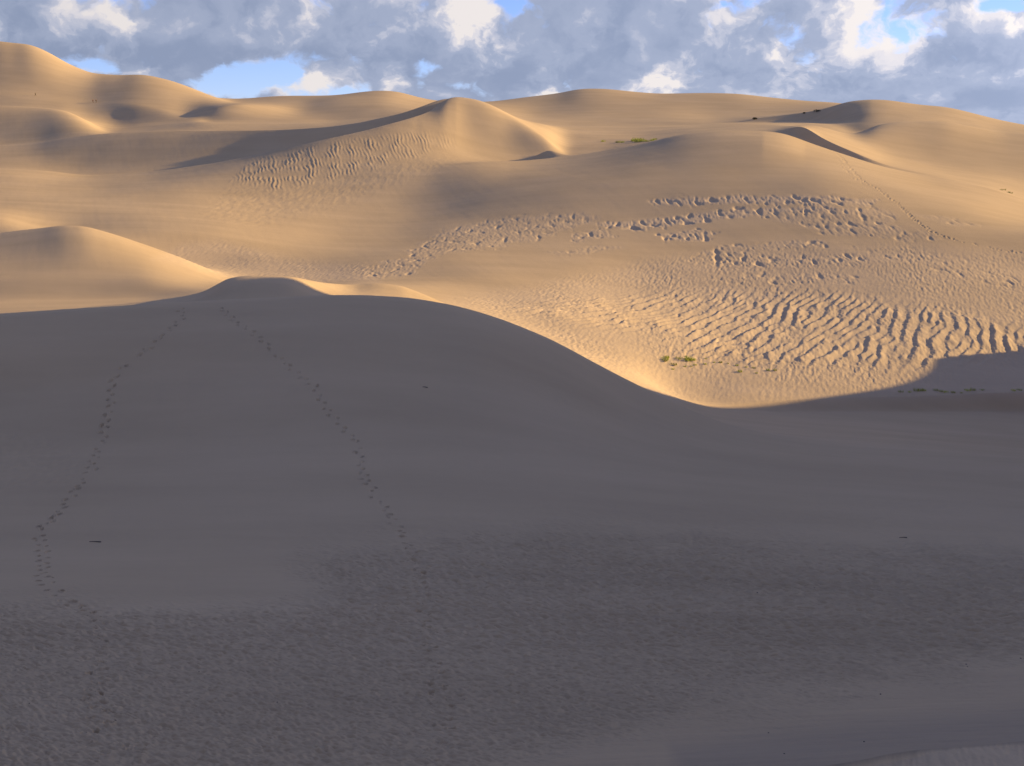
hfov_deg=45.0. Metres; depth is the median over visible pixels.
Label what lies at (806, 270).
rippled plain
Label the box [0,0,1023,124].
sky
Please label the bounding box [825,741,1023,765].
sand crest
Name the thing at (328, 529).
shaded dune
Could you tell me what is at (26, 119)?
sand mounds
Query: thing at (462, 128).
peaked dune
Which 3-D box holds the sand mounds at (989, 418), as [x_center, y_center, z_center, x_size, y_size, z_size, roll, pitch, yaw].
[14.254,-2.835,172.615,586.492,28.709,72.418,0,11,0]
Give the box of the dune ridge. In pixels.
[0,41,841,121]
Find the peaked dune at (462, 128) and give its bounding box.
[0,97,1023,198]
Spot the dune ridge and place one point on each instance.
(26, 69)
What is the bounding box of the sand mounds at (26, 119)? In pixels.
[0,92,1023,144]
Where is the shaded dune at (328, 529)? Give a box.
[0,295,1023,765]
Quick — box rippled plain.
[0,130,1023,401]
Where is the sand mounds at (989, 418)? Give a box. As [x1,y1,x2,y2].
[0,276,1023,444]

